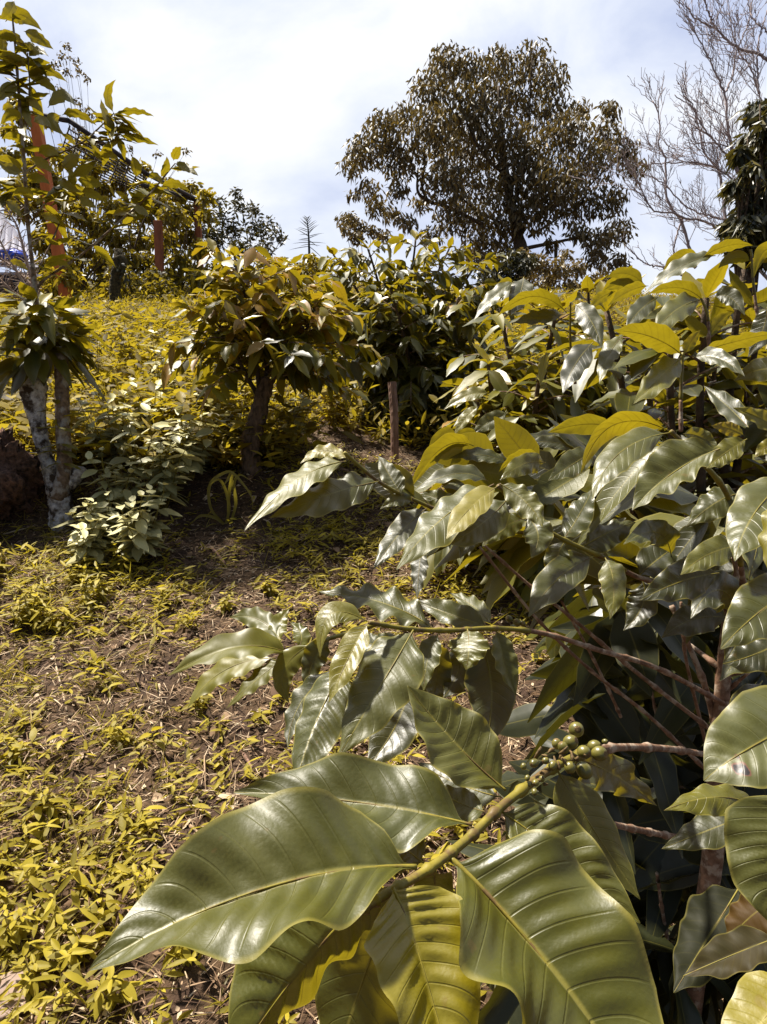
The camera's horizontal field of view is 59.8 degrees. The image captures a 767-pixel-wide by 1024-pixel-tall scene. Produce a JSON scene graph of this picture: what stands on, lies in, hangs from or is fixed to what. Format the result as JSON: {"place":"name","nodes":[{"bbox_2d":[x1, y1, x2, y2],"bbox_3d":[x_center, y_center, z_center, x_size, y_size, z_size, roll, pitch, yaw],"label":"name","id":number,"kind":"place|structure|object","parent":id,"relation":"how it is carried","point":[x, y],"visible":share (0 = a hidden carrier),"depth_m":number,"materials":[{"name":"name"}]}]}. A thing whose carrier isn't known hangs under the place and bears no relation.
{"place":"outdoors","nodes":[
{"label":"outdoors","id":0,"kind":"place"},
{"bbox_2d":[0,286,766,1023],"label":"ground","id":1,"kind":"structure","parent":0,"point":[152,706],"depth_m":2.35,"materials":[{"name":"soil"}]},
{"bbox_2d":[0,564,10,584],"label":"weed seedling","id":2,"kind":"object","parent":1,"relation":"on","point":[2,580],"visible":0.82,"depth_m":2.96,"materials":[{"name":"yellow plant"}]},
{"bbox_2d":[0,543,16,570],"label":"weed seedling","id":3,"kind":"object","parent":1,"relation":"on","point":[3,561],"visible":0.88,"depth_m":3.08,"materials":[{"name":"yellow plant"}]},
{"bbox_2d":[1,337,18,399],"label":"tall weed","id":4,"kind":"object","parent":1,"relation":"on","point":[13,354],"visible":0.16,"depth_m":5.01,"materials":[{"name":"yellow plant"}]},
{"bbox_2d":[0,969,26,1020],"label":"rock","id":5,"kind":"object","parent":1,"relation":"on","point":[9,977],"visible":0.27,"depth_m":1.36,"materials":[{"name":"beige stone"}]},
{"bbox_2d":[0,904,31,951],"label":"weed seedling","id":6,"kind":"object","parent":1,"relation":"on","point":[16,936],"visible":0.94,"depth_m":1.46,"materials":[{"name":"yellow plant"}]},
{"bbox_2d":[0,734,31,768],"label":"weed seedling","id":7,"kind":"object","parent":1,"relation":"on","point":[12,754],"visible":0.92,"depth_m":1.96,"materials":[{"name":"yellow plant"}]},
{"bbox_2d":[0,593,33,632],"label":"weed seedling","id":8,"kind":"object","parent":1,"relation":"on","point":[18,619],"visible":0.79,"depth_m":2.67,"materials":[{"name":"yellow plant"}]},
{"bbox_2d":[0,592,37,620],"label":"weed seedling","id":9,"kind":"object","parent":1,"relation":"on","point":[27,609],"visible":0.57,"depth_m":2.70,"materials":[{"name":"yellow plant"}]},
{"bbox_2d":[0,211,40,279],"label":"lean to","id":10,"kind":"object","parent":1,"relation":"on","point":[11,231],"visible":0.17,"depth_m":8.90,"materials":[{"name":"white plastic"}]},
{"bbox_2d":[0,274,25,292],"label":"dark sack","id":11,"kind":"object","parent":10,"relation":"on","point":[15,285],"visible":0.23,"depth_m":9.00,"materials":[{"name":"fabric"}]},
{"bbox_2d":[0,248,27,261],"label":"blue bundle","id":12,"kind":"object","parent":10,"relation":"on","point":[20,253],"visible":0.34,"depth_m":8.55,"materials":[{"name":"plastic"}]},
{"bbox_2d":[0,426,43,522],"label":"rock","id":13,"kind":"object","parent":1,"relation":"on","point":[21,480],"visible":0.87,"depth_m":3.48,"materials":[{"name":"brown stone"}]},
{"bbox_2d":[0,205,50,321],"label":"dry palm","id":14,"kind":"object","parent":1,"relation":"on","point":[20,276],"visible":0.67,"depth_m":7.08,"materials":[{"name":"grey plant"}]},
{"bbox_2d":[3,583,49,608],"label":"weed seedling","id":15,"kind":"object","parent":1,"relation":"on","point":[34,588],"visible":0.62,"depth_m":2.78,"materials":[{"name":"yellow plant"}]},
{"bbox_2d":[18,591,52,630],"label":"weed seedling","id":16,"kind":"object","parent":1,"relation":"on","point":[28,615],"visible":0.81,"depth_m":2.68,"materials":[{"name":"yellow plant"}]},
{"bbox_2d":[13,941,61,1002],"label":"weed seedling","id":17,"kind":"object","parent":1,"relation":"on","point":[29,971],"visible":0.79,"depth_m":1.38,"materials":[{"name":"yellow plant"}]},
{"bbox_2d":[25,788,67,828],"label":"weed seedling","id":18,"kind":"object","parent":1,"relation":"on","point":[50,811],"visible":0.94,"depth_m":1.77,"materials":[{"name":"yellow plant"}]},
{"bbox_2d":[31,598,65,631],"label":"weed seedling","id":19,"kind":"object","parent":1,"relation":"on","point":[48,614],"visible":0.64,"depth_m":2.68,"materials":[{"name":"yellow plant"}]},
{"bbox_2d":[19,263,86,301],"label":"bush","id":20,"kind":"object","parent":1,"relation":"on","point":[52,283],"visible":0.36,"depth_m":12.98,"materials":[{"name":"green plant"}]},
{"bbox_2d":[36,607,81,634],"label":"weed seedling","id":21,"kind":"object","parent":1,"relation":"on","point":[65,620],"visible":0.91,"depth_m":2.67,"materials":[{"name":"yellow plant"}]},
{"bbox_2d":[52,655,67,710],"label":"fallen twig","id":22,"kind":"object","parent":1,"relation":"on","point":[56,668],"visible":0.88,"depth_m":2.37,"materials":[{"name":"beige wood"}]},
{"bbox_2d":[47,914,93,973],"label":"weed seedling","id":23,"kind":"object","parent":1,"relation":"on","point":[71,952],"visible":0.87,"depth_m":1.42,"materials":[{"name":"yellow plant"}]},
{"bbox_2d":[57,542,93,565],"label":"weed seedling","id":24,"kind":"object","parent":1,"relation":"on","point":[72,555],"visible":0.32,"depth_m":3.08,"materials":[{"name":"yellow plant"}]},
{"bbox_2d":[56,553,97,584],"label":"weed seedling","id":25,"kind":"object","parent":1,"relation":"on","point":[78,565],"visible":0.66,"depth_m":2.96,"materials":[{"name":"yellow plant"}]},
{"bbox_2d":[59,560,96,586],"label":"weed seedling","id":26,"kind":"object","parent":1,"relation":"on","point":[85,567],"visible":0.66,"depth_m":2.93,"materials":[{"name":"yellow plant"}]},
{"bbox_2d":[0,138,165,294],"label":"yellow bush","id":27,"kind":"object","parent":1,"relation":"on","point":[93,223],"visible":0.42,"depth_m":14.68,"materials":[{"name":"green plant"}]},
{"bbox_2d":[66,574,101,611],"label":"weed seedling","id":28,"kind":"object","parent":1,"relation":"on","point":[84,600],"visible":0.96,"depth_m":2.76,"materials":[{"name":"yellow plant"}]},
{"bbox_2d":[0,97,173,284],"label":"tall bush","id":29,"kind":"object","parent":1,"relation":"on","point":[107,189],"visible":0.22,"depth_m":16.95,"materials":[{"name":"green plant"}]},
{"bbox_2d":[51,491,128,549],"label":"weed plant","id":30,"kind":"object","parent":1,"relation":"on","point":[93,508],"visible":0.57,"depth_m":3.18,"materials":[{"name":"green plant"}]},
{"bbox_2d":[65,513,116,568],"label":"weed plant","id":31,"kind":"object","parent":1,"relation":"on","point":[88,544],"visible":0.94,"depth_m":3.06,"materials":[{"name":"green plant"}]},
{"bbox_2d":[0,1,197,532],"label":"tree","id":32,"kind":"object","parent":1,"relation":"on","point":[59,350],"visible":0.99,"depth_m":3.51,"materials":[{"name":"green plant"}]},
{"bbox_2d":[84,561,114,602],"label":"weed seedling","id":33,"kind":"object","parent":1,"relation":"on","point":[97,582],"visible":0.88,"depth_m":2.83,"materials":[{"name":"yellow plant"}]},
{"bbox_2d":[86,329,128,395],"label":"tall weed","id":34,"kind":"object","parent":1,"relation":"on","point":[97,356],"visible":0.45,"depth_m":5.18,"materials":[{"name":"yellow plant"}]},
{"bbox_2d":[71,392,144,468],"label":"weed plant","id":35,"kind":"object","parent":1,"relation":"on","point":[111,431],"visible":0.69,"depth_m":3.79,"materials":[{"name":"green plant"}]},
{"bbox_2d":[81,966,145,1020],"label":"weed seedling","id":36,"kind":"object","parent":1,"relation":"on","point":[108,987],"visible":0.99,"depth_m":1.34,"materials":[{"name":"yellow plant"}]},
{"bbox_2d":[79,447,152,519],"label":"weed plant","id":37,"kind":"object","parent":1,"relation":"on","point":[119,495],"visible":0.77,"depth_m":3.51,"materials":[{"name":"green plant"}]},
{"bbox_2d":[30,113,203,297],"bbox_3d":[-5.985,-6.427,15.278,3.480,3.876,5.083,-7,16,-27],"label":"pergola","id":38,"kind":"object","parent":1,"relation":"on","point":[38,138],"visible":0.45,"depth_m":13.90,"materials":[{"name":"brown wood"}]},
{"bbox_2d":[100,720,134,755],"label":"weed seedling","id":39,"kind":"object","parent":1,"relation":"on","point":[115,733],"visible":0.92,"depth_m":2.05,"materials":[{"name":"yellow plant"}]},
{"bbox_2d":[49,41,191,279],"bbox_3d":[-6.493,-8.410,16.094,3.893,5.919,1.505,5,15,19],"label":"lacy tree","id":40,"kind":"object","parent":1,"relation":"on","point":[79,72],"visible":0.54,"depth_m":16.28,"materials":[{"name":"green plant"}]},
{"bbox_2d":[108,248,134,305],"bbox_3d":[-5.137,-4.508,13.018,0.584,1.229,0.490,0,14,0],"label":"mossy trunk","id":41,"kind":"object","parent":1,"relation":"on","point":[118,271],"visible":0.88,"depth_m":12.91,"materials":[{"name":"black plant"}]},
{"bbox_2d":[105,541,138,573],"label":"weed seedling","id":42,"kind":"object","parent":1,"relation":"on","point":[120,565],"visible":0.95,"depth_m":3.07,"materials":[{"name":"green plant"}]},
{"bbox_2d":[95,294,175,380],"bbox_3d":[-2.231,-1.565,6.081,0.557,0.801,0.608,-14,19,-43],"label":"tall weed","id":43,"kind":"object","parent":1,"relation":"on","point":[118,328],"visible":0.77,"depth_m":6.07,"materials":[{"name":"yellow plant"}]},
{"bbox_2d":[94,261,177,300],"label":"bush","id":44,"kind":"object","parent":1,"relation":"on","point":[156,283],"visible":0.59,"depth_m":13.68,"materials":[{"name":"green plant"}]},
{"bbox_2d":[114,863,158,905],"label":"weed seedling","id":45,"kind":"object","parent":1,"relation":"on","point":[138,893],"visible":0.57,"depth_m":1.55,"materials":[{"name":"yellow plant"}]},
{"bbox_2d":[113,377,171,448],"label":"weed plant","id":46,"kind":"object","parent":1,"relation":"on","point":[140,409],"visible":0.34,"depth_m":4.05,"materials":[{"name":"green plant"}]},
{"bbox_2d":[107,482,184,562],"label":"weed plant","id":47,"kind":"object","parent":1,"relation":"on","point":[137,537],"visible":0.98,"depth_m":3.12,"materials":[{"name":"green plant"}]},
{"bbox_2d":[107,403,209,509],"bbox_3d":[-1.194,-0.269,3.524,0.496,0.580,0.417,0,14,0],"label":"weed plant","id":48,"kind":"object","parent":1,"relation":"on","point":[161,473],"visible":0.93,"depth_m":3.53,"materials":[{"name":"green plant"}]},
{"bbox_2d":[158,684,162,731],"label":"fallen twig","id":49,"kind":"object","parent":1,"relation":"on","point":[159,686],"visible":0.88,"depth_m":2.26,"materials":[{"name":"beige wood"}]},
{"bbox_2d":[141,330,192,413],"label":"tall weed","id":50,"kind":"object","parent":1,"relation":"on","point":[155,363],"visible":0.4,"depth_m":4.74,"materials":[{"name":"yellow plant"}]},
{"bbox_2d":[124,178,219,288],"bbox_3d":[-4.779,-6.239,15.071,2.065,2.729,2.737,-8,16,-28],"label":"yellow shrub","id":51,"kind":"object","parent":1,"relation":"on","point":[175,218],"visible":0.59,"depth_m":14.78,"materials":[{"name":"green plant"}]},
{"bbox_2d":[162,946,191,966],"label":"weed seedling","id":52,"kind":"object","parent":1,"relation":"on","point":[185,953],"visible":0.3,"depth_m":1.40,"materials":[{"name":"yellow plant"}]},
{"bbox_2d":[146,404,225,479],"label":"weed plant","id":53,"kind":"object","parent":1,"relation":"on","point":[203,431],"visible":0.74,"depth_m":3.66,"materials":[{"name":"green plant"}]},
{"bbox_2d":[162,259,227,298],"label":"bush","id":54,"kind":"object","parent":1,"relation":"on","point":[199,283],"visible":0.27,"depth_m":14.19,"materials":[{"name":"green plant"}]},
{"bbox_2d":[181,693,213,717],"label":"weed seedling","id":55,"kind":"object","parent":1,"relation":"on","point":[197,704],"visible":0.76,"depth_m":2.21,"materials":[{"name":"yellow plant"}]},
{"bbox_2d":[182,353,237,411],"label":"tall weed","id":56,"kind":"object","parent":1,"relation":"on","point":[208,407],"visible":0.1,"depth_m":4.49,"materials":[{"name":"yellow plant"}]},
{"bbox_2d":[210,726,218,740],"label":"fallen leaf","id":57,"kind":"object","parent":1,"relation":"on","point":[213,734],"visible":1,"depth_m":2.12,"materials":[{"name":"beige plant"}]},
{"bbox_2d":[192,393,240,454],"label":"weed plant","id":58,"kind":"object","parent":1,"relation":"on","point":[211,423],"visible":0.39,"depth_m":3.97,"materials":[{"name":"green plant"}]},
{"bbox_2d":[207,543,225,564],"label":"fallen twig","id":59,"kind":"object","parent":1,"relation":"on","point":[215,551],"visible":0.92,"depth_m":3.25,"materials":[{"name":"brown wood"}]},
{"bbox_2d":[186,264,256,295],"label":"bush","id":60,"kind":"object","parent":1,"relation":"on","point":[250,284],"visible":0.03,"depth_m":14.63,"materials":[{"name":"green plant"}]},
{"bbox_2d":[193,470,252,524],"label":"grass clump","id":61,"kind":"object","parent":1,"relation":"on","point":[232,474],"visible":1,"depth_m":3.53,"materials":[{"name":"green plant"}]},
{"bbox_2d":[210,592,236,613],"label":"weed seedling","id":62,"kind":"object","parent":1,"relation":"on","point":[225,604],"visible":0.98,"depth_m":2.73,"materials":[{"name":"yellow plant"}]},
{"bbox_2d":[221,712,228,719],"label":"fallen leaf","id":63,"kind":"object","parent":1,"relation":"on","point":[226,714],"visible":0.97,"depth_m":2.20,"materials":[{"name":"beige plant"}]},
{"bbox_2d":[211,403,248,439],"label":"tall weed","id":64,"kind":"object","parent":1,"relation":"on","point":[219,405],"visible":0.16,"depth_m":4.14,"materials":[{"name":"green plant"}]},
{"bbox_2d":[194,186,287,266],"bbox_3d":[-3.640,-6.890,17.027,2.384,2.509,2.059,0,14,0],"label":"leafy shrub","id":65,"kind":"object","parent":1,"relation":"on","point":[234,231],"visible":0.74,"depth_m":17.00,"materials":[{"name":"green plant"}]},
{"bbox_2d":[239,749,252,769],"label":"fallen twig","id":66,"kind":"object","parent":1,"relation":"on","point":[245,755],"visible":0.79,"depth_m":2.04,"materials":[{"name":"brown wood"}]},
{"bbox_2d":[254,580,277,597],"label":"weed seedling","id":67,"kind":"object","parent":1,"relation":"on","point":[270,592],"visible":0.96,"depth_m":2.88,"materials":[{"name":"yellow plant"}]},
{"bbox_2d":[155,237,383,475],"bbox_3d":[-0.675,-0.879,3.877,1.200,1.366,1.195,11,18,38],"label":"coffee bush","id":68,"kind":"object","parent":1,"relation":"on","point":[297,354],"visible":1,"depth_m":3.71,"materials":[{"name":"green plant"}]},
{"bbox_2d":[0,440,547,1023],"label":"grass","id":69,"kind":"structure","parent":1,"relation":"on","point":[100,718],"depth_m":2.24,"materials":[{"name":"plant"}]},
{"bbox_2d":[252,252,329,291],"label":"bush","id":70,"kind":"object","parent":1,"relation":"on","point":[310,266],"visible":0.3,"depth_m":15.31,"materials":[{"name":"green plant"}]},
{"bbox_2d":[270,388,321,442],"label":"tall weed","id":71,"kind":"object","parent":1,"relation":"on","point":[306,401],"visible":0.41,"depth_m":4.24,"materials":[{"name":"green plant"}]},
{"bbox_2d":[291,216,321,256],"bbox_3d":[-2.295,-7.755,20.083,1.147,2.251,0.480,0,14,0],"label":"bare tree","id":72,"kind":"object","parent":1,"relation":"on","point":[308,238],"visible":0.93,"depth_m":19.98,"materials":[{"name":"grey plant"}]},
{"bbox_2d":[315,381,368,431],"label":"tall weed","id":73,"kind":"object","parent":1,"relation":"on","point":[329,405],"visible":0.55,"depth_m":4.68,"materials":[{"name":"green plant"}]},
{"bbox_2d":[0,437,721,1023],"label":"ground cover","id":74,"kind":"object","parent":1,"relation":"on","point":[94,913],"visible":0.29,"depth_m":1.93,"materials":[{"name":"yellow plant"}]},
{"bbox_2d":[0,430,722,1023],"bbox_3d":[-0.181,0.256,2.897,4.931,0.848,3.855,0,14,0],"label":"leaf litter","id":75,"kind":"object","parent":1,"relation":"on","point":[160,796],"visible":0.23,"depth_m":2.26,"materials":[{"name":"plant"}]},
{"bbox_2d":[339,210,392,282],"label":"skyline bush","id":76,"kind":"object","parent":1,"relation":"on","point":[356,232],"visible":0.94,"depth_m":21.98,"materials":[{"name":"green plant"}]},
{"bbox_2d":[0,275,759,476],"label":"hillside weeds","id":77,"kind":"object","parent":1,"relation":"on","point":[273,435],"visible":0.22,"depth_m":4.71,"materials":[{"name":"yellow plant"}]},
{"bbox_2d":[388,381,398,461],"bbox_3d":[0.070,-0.551,4.434,0.062,0.621,0.183,-2,14,-10],"label":"wooden stake","id":78,"kind":"object","parent":1,"relation":"on","point":[393,400],"visible":0.77,"depth_m":4.40,"materials":[{"name":"brown wood"}]},
{"bbox_2d":[318,229,515,444],"bbox_3d":[0.423,-1.367,5.566,2.168,1.964,1.684,-8,16,-30],"label":"coffee bush","id":79,"kind":"object","parent":1,"relation":"on","point":[397,321],"visible":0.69,"depth_m":5.19,"materials":[{"name":"green plant"}]},
{"bbox_2d":[89,407,766,1023],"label":"coffee bush","id":80,"kind":"object","parent":1,"relation":"on","point":[571,899],"visible":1,"depth_m":0.49,"materials":[{"name":"green plant"}]},
{"bbox_2d":[333,36,651,291],"bbox_3d":[4.097,-10.983,25.477,12.201,13.966,6.258,0,14,0],"label":"broadleaf tree","id":81,"kind":"object","parent":1,"relation":"on","point":[507,156],"visible":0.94,"depth_m":24.30,"materials":[{"name":"green plant"}]},
{"bbox_2d":[471,248,539,283],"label":"dark bush","id":82,"kind":"object","parent":1,"relation":"on","point":[519,263],"visible":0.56,"depth_m":18.76,"materials":[{"name":"green plant"}]},
{"bbox_2d":[424,290,625,610],"bbox_3d":[0.677,-0.225,2.996,0.997,1.445,1.026,4,15,16],"label":"coffee bush","id":83,"kind":"object","parent":1,"relation":"on","point":[514,398],"visible":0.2,"depth_m":2.76,"materials":[{"name":"green plant"}]},
{"bbox_2d":[519,247,607,295],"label":"brown bush","id":84,"kind":"object","parent":1,"relation":"on","point":[556,276],"visible":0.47,"depth_m":20.44,"materials":[{"name":"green plant"}]},
{"bbox_2d":[413,239,766,713],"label":"coffee bush","id":85,"kind":"object","parent":1,"relation":"on","point":[651,328],"visible":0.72,"depth_m":1.59,"materials":[{"name":"green plant"}]},
{"bbox_2d":[493,275,693,422],"bbox_3d":[1.237,-0.520,3.886,1.427,1.711,1.483,0,14,0],"label":"coffee bush","id":86,"kind":"object","parent":1,"relation":"on","point":[588,285],"visible":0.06,"depth_m":3.81,"materials":[{"name":"green plant"}]},
{"bbox_2d":[568,0,766,279],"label":"bare tree","id":87,"kind":"object","parent":1,"relation":"on","point":[716,162],"visible":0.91,"depth_m":16.68,"materials":[{"name":"grey plant"}]},
{"bbox_2d":[608,283,766,501],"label":"coffee bush","id":88,"kind":"object","parent":1,"relation":"on","point":[742,358],"visible":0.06,"depth_m":3.29,"materials":[{"name":"green plant"}]},
{"bbox_2d":[712,97,766,322],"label":"dark tree","id":89,"kind":"object","parent":1,"relation":"on","point":[746,219],"visible":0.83,"depth_m":10.90,"materials":[{"name":"green plant"}]},
{"bbox_2d":[0,0,766,296],"label":"sky","id":90,"kind":"structure","parent":0,"point":[265,97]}
]}

